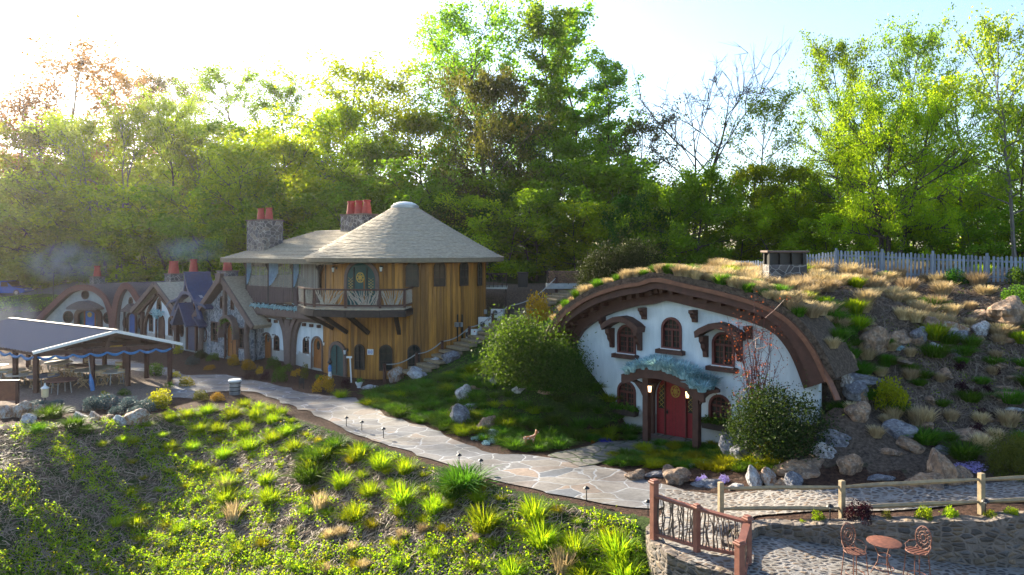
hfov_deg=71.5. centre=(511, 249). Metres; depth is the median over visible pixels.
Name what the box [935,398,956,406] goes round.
sedge mound
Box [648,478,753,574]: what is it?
twig railing
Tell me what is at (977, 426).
shrub
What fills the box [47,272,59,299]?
road lamp
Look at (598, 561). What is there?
grass clump
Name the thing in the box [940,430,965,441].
sedge mound
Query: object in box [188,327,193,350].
door
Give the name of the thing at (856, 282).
grass tuft
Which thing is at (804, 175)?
leafy tree
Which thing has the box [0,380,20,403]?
wooden serving counter
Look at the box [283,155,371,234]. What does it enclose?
understory tree
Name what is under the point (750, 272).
dry tuft
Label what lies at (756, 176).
leafy tree
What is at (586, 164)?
understory tree
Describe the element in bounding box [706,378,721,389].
blue fescue
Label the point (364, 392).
sedge mound
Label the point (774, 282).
dry tuft
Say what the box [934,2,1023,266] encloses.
airy tree
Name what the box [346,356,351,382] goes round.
signpost
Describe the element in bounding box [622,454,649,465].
sedge mound
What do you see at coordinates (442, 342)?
rope handrail
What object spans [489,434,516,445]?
sedge mound
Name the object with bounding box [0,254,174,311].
mound grass
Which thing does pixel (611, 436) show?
sedge mound
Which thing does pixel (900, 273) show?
dry tuft
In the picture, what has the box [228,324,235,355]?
door
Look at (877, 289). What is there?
dry tuft
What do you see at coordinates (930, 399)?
rock
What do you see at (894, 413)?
dry tuft
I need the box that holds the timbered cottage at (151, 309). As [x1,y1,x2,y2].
[130,280,214,348]
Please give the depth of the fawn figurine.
28.28 m
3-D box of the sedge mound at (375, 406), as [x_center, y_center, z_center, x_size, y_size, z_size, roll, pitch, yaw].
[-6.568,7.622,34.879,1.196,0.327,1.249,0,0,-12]
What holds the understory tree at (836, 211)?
on the ground at (864, 445)
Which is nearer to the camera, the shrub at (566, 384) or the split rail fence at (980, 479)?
the split rail fence at (980, 479)
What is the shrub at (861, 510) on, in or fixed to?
on the ground at (864, 445)
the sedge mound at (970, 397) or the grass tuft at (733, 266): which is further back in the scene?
the grass tuft at (733, 266)
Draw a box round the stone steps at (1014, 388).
[983,366,1023,448]
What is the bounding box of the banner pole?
[88,359,94,390]
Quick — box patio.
[711,536,1023,574]
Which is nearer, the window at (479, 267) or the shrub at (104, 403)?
the shrub at (104, 403)
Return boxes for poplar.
[505,0,592,263]
[533,0,656,195]
[576,50,658,190]
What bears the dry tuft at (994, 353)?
on the ground at (864, 445)
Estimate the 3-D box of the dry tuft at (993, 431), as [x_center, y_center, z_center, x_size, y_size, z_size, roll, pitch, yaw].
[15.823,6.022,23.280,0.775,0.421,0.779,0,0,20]
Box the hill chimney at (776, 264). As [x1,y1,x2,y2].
[760,251,809,280]
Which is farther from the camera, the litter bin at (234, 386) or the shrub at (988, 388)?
the litter bin at (234, 386)
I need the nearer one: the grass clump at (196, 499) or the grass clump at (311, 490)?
the grass clump at (311, 490)
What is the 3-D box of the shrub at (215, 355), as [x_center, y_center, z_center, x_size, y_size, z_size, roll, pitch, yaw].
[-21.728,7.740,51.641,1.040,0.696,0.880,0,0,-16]
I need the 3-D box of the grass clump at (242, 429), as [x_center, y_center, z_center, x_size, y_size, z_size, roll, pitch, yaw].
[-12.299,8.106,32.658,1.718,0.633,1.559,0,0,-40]
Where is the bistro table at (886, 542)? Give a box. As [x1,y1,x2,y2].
[866,535,901,574]
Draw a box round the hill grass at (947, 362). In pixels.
[833,269,1023,455]
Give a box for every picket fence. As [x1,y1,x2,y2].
[736,260,762,267]
[807,248,1023,282]
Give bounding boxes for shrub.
[30,399,49,406]
[46,399,65,406]
[81,395,101,410]
[95,392,121,409]
[107,404,125,414]
[116,388,132,395]
[117,395,142,410]
[126,405,142,412]
[132,398,157,411]
[141,361,164,376]
[147,386,172,409]
[164,380,173,387]
[173,345,183,353]
[178,376,194,386]
[185,355,199,365]
[192,389,208,400]
[194,349,208,359]
[204,364,215,369]
[205,352,219,361]
[210,392,225,401]
[226,354,240,365]
[241,359,255,369]
[241,371,257,379]
[256,365,262,373]
[259,370,269,379]
[265,356,281,369]
[271,367,287,382]
[282,363,292,371]
[290,368,300,376]
[300,362,308,379]
[309,374,334,392]
[341,378,350,388]
[462,296,597,391]
[518,328,607,396]
[523,289,552,325]
[568,232,624,291]
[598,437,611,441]
[609,229,672,273]
[695,474,706,480]
[713,369,847,466]
[719,291,796,438]
[719,474,728,482]
[811,509,824,520]
[839,498,875,525]
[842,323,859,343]
[872,375,910,411]
[881,509,892,518]
[913,505,932,519]
[938,504,958,517]
[943,268,968,284]
[954,360,967,370]
[954,381,969,392]
[954,459,986,472]
[968,420,984,431]
[969,387,983,398]
[976,408,987,413]
[982,384,991,391]
[982,424,1023,482]
[983,509,996,517]
[999,283,1023,304]
[1000,506,1019,515]
[1004,265,1023,283]
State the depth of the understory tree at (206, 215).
74.24 m
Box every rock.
[0,405,11,418]
[10,401,33,417]
[20,413,36,424]
[33,404,43,415]
[72,411,87,417]
[89,411,103,420]
[104,414,113,419]
[112,415,125,425]
[123,408,149,425]
[361,384,377,388]
[387,366,403,382]
[407,366,426,378]
[427,357,439,364]
[441,350,459,363]
[450,403,469,423]
[455,384,470,399]
[475,415,495,429]
[512,386,525,393]
[538,386,549,394]
[624,469,644,480]
[645,470,662,476]
[662,464,673,472]
[663,467,690,484]
[690,478,721,487]
[718,433,738,454]
[728,483,743,490]
[730,440,753,459]
[746,465,761,485]
[752,448,765,459]
[760,467,776,485]
[772,458,823,478]
[774,478,785,484]
[784,471,802,484]
[809,442,836,458]
[815,429,851,446]
[833,372,884,385]
[836,454,862,475]
[840,374,853,386]
[842,380,868,400]
[844,401,870,422]
[853,392,867,402]
[859,326,890,356]
[867,474,895,480]
[869,322,876,327]
[879,448,906,455]
[881,419,918,439]
[890,329,912,343]
[892,357,912,364]
[892,486,913,489]
[896,436,925,453]
[904,472,945,490]
[910,326,927,341]
[911,336,924,346]
[918,421,933,429]
[921,316,940,326]
[925,396,935,404]
[927,447,961,485]
[934,367,952,379]
[935,445,951,454]
[942,319,970,330]
[948,330,967,343]
[955,427,990,442]
[956,465,973,484]
[967,309,985,320]
[971,321,990,336]
[986,295,1023,327]
[990,391,1014,401]
[991,358,1007,367]
[993,338,1015,344]
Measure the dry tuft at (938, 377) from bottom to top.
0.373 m
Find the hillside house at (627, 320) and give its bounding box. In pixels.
[544,272,858,448]
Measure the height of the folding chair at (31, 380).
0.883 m
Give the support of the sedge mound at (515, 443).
on the ground at (864, 445)
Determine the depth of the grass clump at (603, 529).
20.06 m
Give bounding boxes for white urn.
[355,377,363,387]
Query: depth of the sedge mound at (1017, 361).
26.58 m
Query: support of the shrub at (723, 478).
on the ground at (864, 445)
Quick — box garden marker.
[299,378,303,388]
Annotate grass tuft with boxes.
[716,264,745,275]
[797,290,819,301]
[807,263,815,272]
[814,295,835,303]
[827,299,845,311]
[827,400,849,407]
[829,326,856,341]
[838,297,870,313]
[845,276,870,288]
[845,341,854,349]
[846,314,876,329]
[847,324,864,333]
[850,347,862,358]
[875,354,897,363]
[912,321,955,340]
[970,264,996,273]
[1006,330,1023,343]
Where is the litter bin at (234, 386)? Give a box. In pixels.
[228,378,241,394]
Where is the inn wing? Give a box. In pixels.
[220,230,350,370]
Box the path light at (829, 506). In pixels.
[826,504,833,519]
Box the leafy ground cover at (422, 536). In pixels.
[0,407,643,574]
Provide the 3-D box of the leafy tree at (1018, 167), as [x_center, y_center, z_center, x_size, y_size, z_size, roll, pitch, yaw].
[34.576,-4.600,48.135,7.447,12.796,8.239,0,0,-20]
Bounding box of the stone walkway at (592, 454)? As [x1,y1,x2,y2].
[548,432,691,465]
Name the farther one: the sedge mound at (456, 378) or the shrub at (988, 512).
the sedge mound at (456, 378)
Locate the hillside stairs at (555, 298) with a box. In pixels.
[402,288,577,373]
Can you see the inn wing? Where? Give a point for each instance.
(292, 335)
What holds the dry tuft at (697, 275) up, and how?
on the hillside house at (627, 320)
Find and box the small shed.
[546,270,585,288]
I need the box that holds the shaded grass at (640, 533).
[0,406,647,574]
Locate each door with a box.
[80,311,96,326]
[129,314,134,332]
[158,317,162,338]
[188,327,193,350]
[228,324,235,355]
[265,334,270,357]
[314,338,320,368]
[331,345,342,375]
[347,263,374,304]
[657,380,691,437]
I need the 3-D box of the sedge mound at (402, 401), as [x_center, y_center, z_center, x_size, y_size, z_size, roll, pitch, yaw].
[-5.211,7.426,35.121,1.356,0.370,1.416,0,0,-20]
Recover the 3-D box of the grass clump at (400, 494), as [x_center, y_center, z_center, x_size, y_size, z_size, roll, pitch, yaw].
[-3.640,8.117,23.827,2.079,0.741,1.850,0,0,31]
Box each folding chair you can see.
[20,370,27,384]
[28,373,40,387]
[42,373,54,387]
[49,365,57,378]
[58,364,68,376]
[65,368,76,381]
[72,370,83,385]
[76,372,88,387]
[95,371,106,385]
[99,370,112,384]
[112,361,122,376]
[117,370,124,384]
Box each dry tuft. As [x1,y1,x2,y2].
[318,561,334,574]
[321,527,337,539]
[332,524,349,537]
[342,540,359,551]
[354,557,372,569]
[394,527,409,539]
[416,522,431,533]
[463,531,481,544]
[559,299,568,307]
[570,288,579,298]
[575,285,589,294]
[589,278,603,287]
[601,277,613,283]
[609,273,619,280]
[615,268,635,278]
[630,269,641,276]
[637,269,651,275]
[652,264,665,272]
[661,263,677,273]
[671,263,693,275]
[676,265,696,277]
[684,263,702,269]
[689,270,706,279]
[693,268,707,278]
[702,273,713,280]
[704,257,731,266]
[709,266,742,275]
[709,272,732,284]
[709,273,720,282]
[719,260,740,267]
[723,275,746,287]
[732,277,749,282]
[734,266,759,276]
[734,270,772,282]
[734,280,747,289]
[735,261,756,267]
[737,269,764,276]
[738,282,758,292]
[740,265,761,271]
[744,278,768,287]
[750,283,768,293]
[759,288,772,294]
[759,289,775,298]
[764,275,787,284]
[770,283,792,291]
[771,290,791,302]
[773,278,804,290]
[775,291,797,299]
[780,297,798,303]
[780,299,802,310]
[782,289,809,298]
[786,274,814,281]
[789,276,820,286]
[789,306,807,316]
[791,295,809,304]
[793,285,819,294]
[797,303,814,310]
[799,283,826,296]
[801,291,820,302]
[805,303,827,317]
[806,271,830,280]
[807,301,832,315]
[808,268,826,273]
[809,260,836,270]
[815,278,846,291]
[816,270,837,275]
[817,257,842,269]
[817,300,842,314]
[823,336,843,348]
[824,273,854,285]
[831,317,851,326]
[834,261,863,274]
[838,273,863,284]
[839,305,850,316]
[842,400,859,408]
[848,287,883,304]
[854,268,876,278]
[854,345,880,359]
[860,326,871,332]
[861,274,890,289]
[862,304,874,312]
[864,424,888,438]
[867,287,884,296]
[873,366,890,376]
[874,270,903,281]
[878,413,893,422]
[880,405,906,419]
[882,292,908,301]
[883,285,910,294]
[885,261,897,268]
[886,341,902,350]
[887,265,909,277]
[890,306,915,319]
[892,276,924,292]
[900,367,921,379]
[902,291,921,302]
[902,347,916,356]
[904,408,932,425]
[905,309,929,322]
[906,404,941,423]
[907,299,929,308]
[909,265,920,272]
[910,303,943,315]
[912,261,936,269]
[915,273,926,281]
[919,272,949,283]
[920,293,955,308]
[923,279,958,294]
[926,311,951,322]
[931,372,952,382]
[937,408,964,421]
[940,261,961,268]
[940,303,964,315]
[943,313,964,321]
[959,270,996,285]
[959,300,979,309]
[962,317,977,325]
[965,430,997,450]
[968,410,991,424]
[969,284,999,294]
[985,349,1004,358]
[985,364,1001,374]
[986,426,1006,440]
[988,322,1020,336]
[989,334,1009,344]
[993,409,1023,427]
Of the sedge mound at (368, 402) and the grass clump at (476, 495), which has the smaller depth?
the grass clump at (476, 495)
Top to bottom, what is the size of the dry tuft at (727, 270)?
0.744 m
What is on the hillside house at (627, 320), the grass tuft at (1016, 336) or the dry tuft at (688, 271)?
the dry tuft at (688, 271)
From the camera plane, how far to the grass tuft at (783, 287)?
26.54 m
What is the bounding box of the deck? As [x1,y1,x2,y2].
[486,273,506,310]
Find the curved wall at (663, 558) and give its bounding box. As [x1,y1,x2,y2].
[646,524,733,574]
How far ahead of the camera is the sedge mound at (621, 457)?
25.75 m
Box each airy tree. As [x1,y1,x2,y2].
[0,14,150,252]
[0,64,90,234]
[1,100,157,274]
[250,43,438,196]
[302,55,449,200]
[588,95,701,206]
[696,70,822,242]
[887,54,1023,264]
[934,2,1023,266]
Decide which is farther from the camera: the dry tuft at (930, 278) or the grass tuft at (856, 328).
the dry tuft at (930, 278)
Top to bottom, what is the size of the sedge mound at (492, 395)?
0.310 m
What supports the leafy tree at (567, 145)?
on the ground at (864, 445)
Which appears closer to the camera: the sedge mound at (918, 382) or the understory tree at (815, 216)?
the sedge mound at (918, 382)
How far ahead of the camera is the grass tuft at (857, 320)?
27.96 m
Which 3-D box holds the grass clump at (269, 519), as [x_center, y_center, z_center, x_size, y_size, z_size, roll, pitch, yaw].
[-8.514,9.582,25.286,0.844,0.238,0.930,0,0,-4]
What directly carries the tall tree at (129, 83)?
on the ground at (864, 445)
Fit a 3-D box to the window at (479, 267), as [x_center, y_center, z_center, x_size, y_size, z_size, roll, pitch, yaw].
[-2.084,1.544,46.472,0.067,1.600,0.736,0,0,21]
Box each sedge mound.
[21,420,56,433]
[25,402,76,419]
[51,415,95,428]
[72,423,96,433]
[276,458,333,484]
[293,443,345,463]
[312,434,356,450]
[349,441,376,451]
[357,388,378,395]
[359,396,377,405]
[363,385,388,392]
[364,392,391,400]
[367,394,397,404]
[368,402,385,407]
[375,384,397,391]
[376,402,402,411]
[387,406,416,417]
[388,402,417,411]
[389,395,404,401]
[390,389,410,396]
[397,397,414,402]
[403,397,423,405]
[404,378,419,384]
[406,412,422,420]
[407,400,432,410]
[409,407,424,415]
[411,378,436,386]
[413,415,430,423]
[418,410,433,416]
[418,471,478,498]
[420,411,446,423]
[423,459,500,492]
[428,407,450,417]
[428,413,457,425]
[430,418,462,430]
[434,372,451,382]
[434,387,454,396]
[435,382,456,390]
[439,402,468,409]
[443,395,457,403]
[446,382,473,389]
[446,422,482,435]
[448,420,469,427]
[450,375,463,382]
[451,407,479,418]
[452,396,473,403]
[453,366,465,373]
[454,370,482,380]
[459,388,487,399]
[460,363,478,372]
[460,415,480,423]
[461,401,476,408]
[463,422,494,433]
[464,374,484,383]
[464,418,481,425]
[467,408,486,418]
[469,395,487,401]
[469,431,491,440]
[471,360,484,369]
[471,379,486,387]
[472,400,489,408]
[473,406,507,417]
[478,425,502,433]
[480,381,500,388]
[481,414,508,423]
[484,399,502,407]
[485,391,500,397]
[485,424,515,435]
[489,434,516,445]
[493,378,521,386]
[493,415,521,426]
[495,388,518,396]
[495,435,536,449]
[497,408,518,417]
[499,400,516,406]
[501,412,538,424]
[504,428,532,437]
[505,422,529,431]
[513,383,546,390]
[517,445,535,452]
[519,440,554,451]
[520,416,548,428]
[522,404,549,413]
[524,431,544,439]
[528,432,556,444]
[531,425,567,436]
[541,434,575,448]
[545,434,575,441]
[561,401,591,411]
[581,433,603,441]
[585,381,608,390]
[588,428,606,435]
[592,429,623,440]
[598,423,624,433]
[599,389,623,402]
[603,453,635,466]
[603,458,623,466]
[604,450,619,456]
[608,446,635,455]
[611,412,626,418]
[614,423,641,434]
[615,453,640,461]
[620,432,640,441]
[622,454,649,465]
[630,441,659,451]
[632,451,648,459]
[638,447,653,453]
[638,453,658,459]
[638,457,664,468]
[648,438,672,445]
[649,445,669,452]
[653,457,672,468]
[655,448,687,458]
[660,442,682,449]
[661,455,682,463]
[661,458,679,466]
[667,439,685,447]
[672,460,693,468]
[674,441,690,448]
[677,445,698,452]
[682,458,696,466]
[683,451,709,458]
[684,440,706,448]
[689,456,712,467]
[693,458,715,469]
[701,450,715,457]
[702,439,717,445]
[702,461,728,472]
[703,444,718,449]
[707,449,722,455]
[707,453,722,460]
[708,453,735,464]
[716,458,739,469]
[725,460,747,472]
[729,452,756,462]
[731,458,756,468]
[742,454,769,463]
[749,461,768,470]
[754,458,779,471]
[758,453,785,464]
[822,400,849,409]
[827,309,853,320]
[832,322,843,328]
[850,337,865,345]
[856,359,884,375]
[866,387,882,399]
[873,400,915,411]
[874,361,896,366]
[877,354,909,364]
[898,362,925,369]
[900,424,954,445]
[904,377,928,385]
[913,341,962,357]
[915,369,941,378]
[919,297,957,306]
[928,303,944,312]
[931,331,975,344]
[933,438,989,460]
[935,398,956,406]
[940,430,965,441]
[951,343,981,355]
[951,388,990,402]
[952,355,975,363]
[955,333,997,346]
[969,375,994,383]
[981,354,1008,365]
[985,387,1023,404]
[1004,428,1023,440]
[1009,370,1023,386]
[1011,357,1023,366]
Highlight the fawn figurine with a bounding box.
[523,430,538,442]
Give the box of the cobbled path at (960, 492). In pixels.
[659,480,1023,568]
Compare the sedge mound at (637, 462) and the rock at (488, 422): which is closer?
the sedge mound at (637, 462)
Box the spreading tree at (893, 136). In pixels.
[779,64,1023,260]
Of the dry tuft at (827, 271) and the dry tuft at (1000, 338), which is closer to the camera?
the dry tuft at (1000, 338)
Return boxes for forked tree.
[25,86,185,282]
[151,121,265,270]
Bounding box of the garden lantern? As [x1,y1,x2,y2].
[40,381,49,400]
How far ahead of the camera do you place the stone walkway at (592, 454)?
27.47 m
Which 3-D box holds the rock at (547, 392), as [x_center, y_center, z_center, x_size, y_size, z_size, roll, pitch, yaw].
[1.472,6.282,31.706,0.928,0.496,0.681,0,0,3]
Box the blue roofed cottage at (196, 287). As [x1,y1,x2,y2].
[166,271,213,353]
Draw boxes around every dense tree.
[593,189,676,263]
[613,162,757,265]
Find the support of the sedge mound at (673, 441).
on the ground at (864, 445)
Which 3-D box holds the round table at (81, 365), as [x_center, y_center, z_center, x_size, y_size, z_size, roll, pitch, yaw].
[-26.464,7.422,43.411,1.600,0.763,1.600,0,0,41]
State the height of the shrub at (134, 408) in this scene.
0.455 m
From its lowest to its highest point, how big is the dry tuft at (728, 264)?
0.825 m
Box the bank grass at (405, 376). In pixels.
[398,298,625,433]
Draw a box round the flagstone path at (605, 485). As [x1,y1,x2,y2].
[45,356,683,507]
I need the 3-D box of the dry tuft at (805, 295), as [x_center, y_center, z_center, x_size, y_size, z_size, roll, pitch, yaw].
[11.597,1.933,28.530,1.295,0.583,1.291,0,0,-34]
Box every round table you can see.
[0,368,25,379]
[4,371,32,387]
[26,373,59,389]
[39,356,61,370]
[43,360,72,373]
[45,377,78,394]
[63,363,88,376]
[70,368,101,383]
[87,365,115,380]
[101,369,124,384]
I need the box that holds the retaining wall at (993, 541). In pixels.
[722,511,1023,567]
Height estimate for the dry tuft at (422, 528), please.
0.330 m
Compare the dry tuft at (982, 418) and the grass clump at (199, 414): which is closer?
the dry tuft at (982, 418)
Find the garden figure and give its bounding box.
[327,358,331,378]
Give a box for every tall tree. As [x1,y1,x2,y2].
[83,59,195,179]
[104,82,217,280]
[132,66,217,194]
[167,54,287,181]
[238,68,334,176]
[399,0,548,201]
[403,39,504,223]
[787,28,897,258]
[854,2,971,246]
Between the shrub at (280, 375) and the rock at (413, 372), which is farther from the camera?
the shrub at (280, 375)
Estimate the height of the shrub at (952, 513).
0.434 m
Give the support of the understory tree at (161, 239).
on the ground at (864, 445)
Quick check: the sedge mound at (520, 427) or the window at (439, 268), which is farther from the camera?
the window at (439, 268)
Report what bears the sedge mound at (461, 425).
on the ground at (864, 445)
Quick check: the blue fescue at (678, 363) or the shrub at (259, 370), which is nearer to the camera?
the blue fescue at (678, 363)
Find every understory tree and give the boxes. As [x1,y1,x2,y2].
[0,147,128,237]
[0,153,106,259]
[0,173,115,278]
[0,177,97,285]
[0,183,141,276]
[0,192,115,289]
[20,176,218,280]
[33,220,141,283]
[63,139,144,212]
[68,182,232,282]
[81,210,176,282]
[108,216,231,281]
[113,182,286,281]
[124,116,223,207]
[148,218,258,277]
[149,112,376,225]
[183,181,342,275]
[214,176,384,274]
[267,171,425,232]
[282,191,382,232]
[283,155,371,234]
[315,175,469,224]
[354,178,486,226]
[367,155,499,234]
[420,186,534,272]
[427,188,562,281]
[466,166,654,278]
[467,152,582,266]
[474,187,579,281]
[523,198,622,280]
[537,154,694,263]
[551,201,629,277]
[562,154,682,258]
[601,197,723,264]
[658,192,769,258]
[674,184,722,255]
[675,208,786,261]
[685,175,852,258]
[715,204,840,261]
[731,192,820,260]
[746,184,869,261]
[747,180,859,253]
[771,211,865,262]
[812,204,893,261]
[828,179,959,259]
[849,211,924,260]
[870,200,957,262]
[884,215,969,266]
[898,192,1020,265]
[919,172,1018,265]
[929,188,1023,264]
[929,208,1023,267]
[956,168,1023,259]
[969,205,1023,264]
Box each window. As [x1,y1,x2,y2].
[63,311,72,322]
[81,290,88,298]
[103,312,108,323]
[149,313,152,331]
[156,298,161,311]
[168,317,172,335]
[179,325,183,336]
[211,321,217,341]
[230,299,233,309]
[238,327,243,348]
[274,335,278,350]
[303,337,308,353]
[354,344,364,369]
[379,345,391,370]
[405,263,418,286]
[407,345,419,368]
[434,263,445,286]
[460,263,468,285]
[477,262,482,285]
[609,382,638,416]
[611,325,638,359]
[655,317,685,355]
[701,394,735,432]
[705,332,738,373]
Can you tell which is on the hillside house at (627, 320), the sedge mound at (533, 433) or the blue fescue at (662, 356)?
the blue fescue at (662, 356)
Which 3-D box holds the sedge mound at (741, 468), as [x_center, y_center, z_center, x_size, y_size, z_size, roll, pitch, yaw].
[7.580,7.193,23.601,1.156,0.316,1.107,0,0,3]
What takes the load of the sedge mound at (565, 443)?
on the ground at (864, 445)
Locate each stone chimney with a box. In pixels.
[89,266,105,283]
[163,261,183,281]
[183,259,201,272]
[216,262,238,275]
[246,208,283,266]
[339,200,378,230]
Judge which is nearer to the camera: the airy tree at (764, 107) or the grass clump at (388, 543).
the grass clump at (388, 543)
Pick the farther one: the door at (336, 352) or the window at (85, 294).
the window at (85, 294)
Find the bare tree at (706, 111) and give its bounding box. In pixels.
[628,30,792,243]
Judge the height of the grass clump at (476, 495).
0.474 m
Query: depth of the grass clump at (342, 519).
24.09 m
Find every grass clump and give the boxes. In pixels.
[96,439,110,446]
[103,514,129,527]
[112,434,130,442]
[119,484,144,495]
[121,512,150,528]
[123,458,137,463]
[126,436,144,443]
[128,534,149,541]
[131,501,157,510]
[132,560,148,567]
[137,419,154,426]
[142,447,160,453]
[147,556,173,569]
[152,485,168,491]
[155,430,170,437]
[155,518,175,527]
[158,439,180,449]
[161,412,181,421]
[161,540,179,547]
[162,445,185,452]
[163,501,181,508]
[165,520,187,534]
[170,419,185,425]
[175,407,198,419]
[175,558,188,567]
[178,481,194,488]
[179,438,206,450]
[182,518,204,528]
[183,460,213,472]
[185,492,208,503]
[188,422,209,432]
[190,410,206,417]
[195,402,220,414]
[198,557,214,566]
[201,501,217,509]
[203,485,246,505]
[205,420,233,433]
[205,466,221,472]
[207,443,235,459]
[208,470,241,488]
[212,512,225,518]
[213,405,246,419]
[217,477,237,490]
[219,498,251,521]
[221,530,240,540]
[223,540,249,553]
[227,419,259,434]
[227,434,264,450]
[229,466,246,473]
[234,397,255,407]
[238,404,269,419]
[247,469,280,485]
[248,415,265,422]
[249,484,289,504]
[249,534,274,549]
[249,557,266,566]
[250,399,271,408]
[251,428,285,443]
[254,402,277,412]
[259,411,287,424]
[262,515,278,523]
[270,406,290,414]
[271,422,300,436]
[272,444,286,451]
[276,523,298,535]
[278,435,311,451]
[282,496,292,502]
[286,540,300,548]
[286,558,303,570]
[287,417,302,422]
[290,421,305,429]
[292,452,328,469]
[294,452,306,459]
[296,503,314,514]
[299,429,312,436]
[302,483,322,494]
[305,490,331,511]
[308,434,325,441]
[309,443,348,458]
[311,557,332,570]
[316,468,361,488]
[319,507,334,515]
[330,497,373,522]
[331,389,355,397]
[332,439,378,461]
[334,512,346,520]
[340,455,358,463]
[340,543,358,553]
[340,556,366,571]
[348,468,373,478]
[351,478,388,497]
[355,450,398,470]
[355,516,384,529]
[371,478,426,505]
[376,464,395,474]
[377,534,404,546]
[381,477,399,487]
[385,503,412,517]
[386,553,414,567]
[387,454,425,474]
[409,481,433,492]
[409,512,434,523]
[413,491,454,514]
[416,470,431,476]
[419,542,450,557]
[433,522,457,532]
[439,496,463,508]
[451,501,513,533]
[456,545,470,552]
[463,487,496,504]
[463,556,489,570]
[465,482,491,491]
[481,509,512,525]
[483,536,506,548]
[491,553,533,574]
[494,492,509,500]
[501,554,527,564]
[506,492,561,522]
[506,520,536,535]
[514,517,575,549]
[542,504,566,513]
[542,527,604,558]
[544,541,578,574]
[563,558,608,574]
[567,515,585,523]
[578,524,648,560]
[584,556,610,569]
[586,546,648,574]
[588,521,633,537]
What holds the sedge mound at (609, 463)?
on the ground at (864, 445)
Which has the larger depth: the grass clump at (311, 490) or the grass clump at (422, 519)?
the grass clump at (311, 490)
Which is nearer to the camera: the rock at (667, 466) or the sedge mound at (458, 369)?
the rock at (667, 466)
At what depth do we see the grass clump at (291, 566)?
22.34 m
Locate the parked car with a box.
[0,280,34,293]
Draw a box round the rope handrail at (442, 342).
[383,277,557,383]
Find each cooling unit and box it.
[465,329,477,343]
[478,317,490,334]
[491,309,504,315]
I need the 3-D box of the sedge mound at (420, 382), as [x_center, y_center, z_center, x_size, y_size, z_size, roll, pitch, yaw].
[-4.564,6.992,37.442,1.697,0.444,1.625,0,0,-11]
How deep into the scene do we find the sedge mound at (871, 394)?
25.08 m
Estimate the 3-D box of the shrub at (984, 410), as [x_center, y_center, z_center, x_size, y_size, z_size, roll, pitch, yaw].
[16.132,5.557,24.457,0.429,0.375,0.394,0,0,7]
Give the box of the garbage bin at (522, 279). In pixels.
[517,272,528,286]
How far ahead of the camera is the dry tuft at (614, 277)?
30.50 m
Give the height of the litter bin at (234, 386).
0.820 m
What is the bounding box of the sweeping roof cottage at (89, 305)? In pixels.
[35,282,133,327]
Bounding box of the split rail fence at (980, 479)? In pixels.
[718,472,1023,517]
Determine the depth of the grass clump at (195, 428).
32.83 m
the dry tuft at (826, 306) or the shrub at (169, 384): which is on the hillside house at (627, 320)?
the dry tuft at (826, 306)
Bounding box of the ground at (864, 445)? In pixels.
[0,169,1023,574]
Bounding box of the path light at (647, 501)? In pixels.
[645,499,649,515]
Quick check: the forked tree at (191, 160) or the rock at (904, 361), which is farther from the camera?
the forked tree at (191, 160)
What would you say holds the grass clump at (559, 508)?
on the ground at (864, 445)
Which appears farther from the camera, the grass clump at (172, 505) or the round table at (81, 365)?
the round table at (81, 365)
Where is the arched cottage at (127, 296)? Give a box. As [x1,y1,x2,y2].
[110,280,183,333]
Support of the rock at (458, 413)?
on the ground at (864, 445)
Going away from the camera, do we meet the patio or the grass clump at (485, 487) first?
the patio
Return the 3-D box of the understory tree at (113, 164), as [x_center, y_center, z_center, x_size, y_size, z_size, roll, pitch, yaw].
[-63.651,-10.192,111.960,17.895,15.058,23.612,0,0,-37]
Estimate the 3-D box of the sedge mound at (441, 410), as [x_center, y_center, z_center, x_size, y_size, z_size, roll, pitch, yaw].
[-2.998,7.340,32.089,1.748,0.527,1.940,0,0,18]
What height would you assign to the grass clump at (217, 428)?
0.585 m
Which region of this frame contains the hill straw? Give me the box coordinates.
[558,267,1023,455]
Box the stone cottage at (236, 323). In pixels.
[191,273,309,361]
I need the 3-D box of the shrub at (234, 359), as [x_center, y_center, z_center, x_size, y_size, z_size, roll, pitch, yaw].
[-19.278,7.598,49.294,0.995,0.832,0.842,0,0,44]
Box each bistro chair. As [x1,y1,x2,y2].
[841,522,868,574]
[903,526,931,574]
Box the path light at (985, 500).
[981,498,989,511]
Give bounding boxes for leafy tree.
[0,118,114,271]
[176,125,326,279]
[186,116,353,266]
[275,97,402,229]
[311,124,420,226]
[362,90,481,206]
[424,53,566,257]
[437,99,592,250]
[520,131,630,266]
[712,156,799,261]
[757,158,842,253]
[795,148,894,259]
[890,154,994,256]
[954,101,1023,259]
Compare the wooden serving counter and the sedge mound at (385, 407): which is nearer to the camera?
the sedge mound at (385, 407)
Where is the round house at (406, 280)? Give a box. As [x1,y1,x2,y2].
[297,201,503,379]
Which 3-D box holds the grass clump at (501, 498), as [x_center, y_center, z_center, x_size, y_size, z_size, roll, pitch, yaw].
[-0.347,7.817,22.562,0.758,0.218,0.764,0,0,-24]
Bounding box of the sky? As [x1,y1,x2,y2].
[0,0,1023,247]
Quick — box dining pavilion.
[0,317,182,392]
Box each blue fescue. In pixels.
[620,365,629,373]
[624,363,636,372]
[632,358,645,368]
[636,363,646,369]
[641,356,661,369]
[644,355,667,370]
[649,353,674,358]
[654,358,674,371]
[657,361,677,373]
[666,360,691,375]
[670,364,693,376]
[675,367,693,379]
[677,358,698,366]
[681,365,704,377]
[681,376,704,388]
[688,365,706,377]
[693,374,712,382]
[695,380,714,392]
[701,371,722,382]
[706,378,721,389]
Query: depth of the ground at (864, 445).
27.32 m
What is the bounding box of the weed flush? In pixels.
[0,405,645,574]

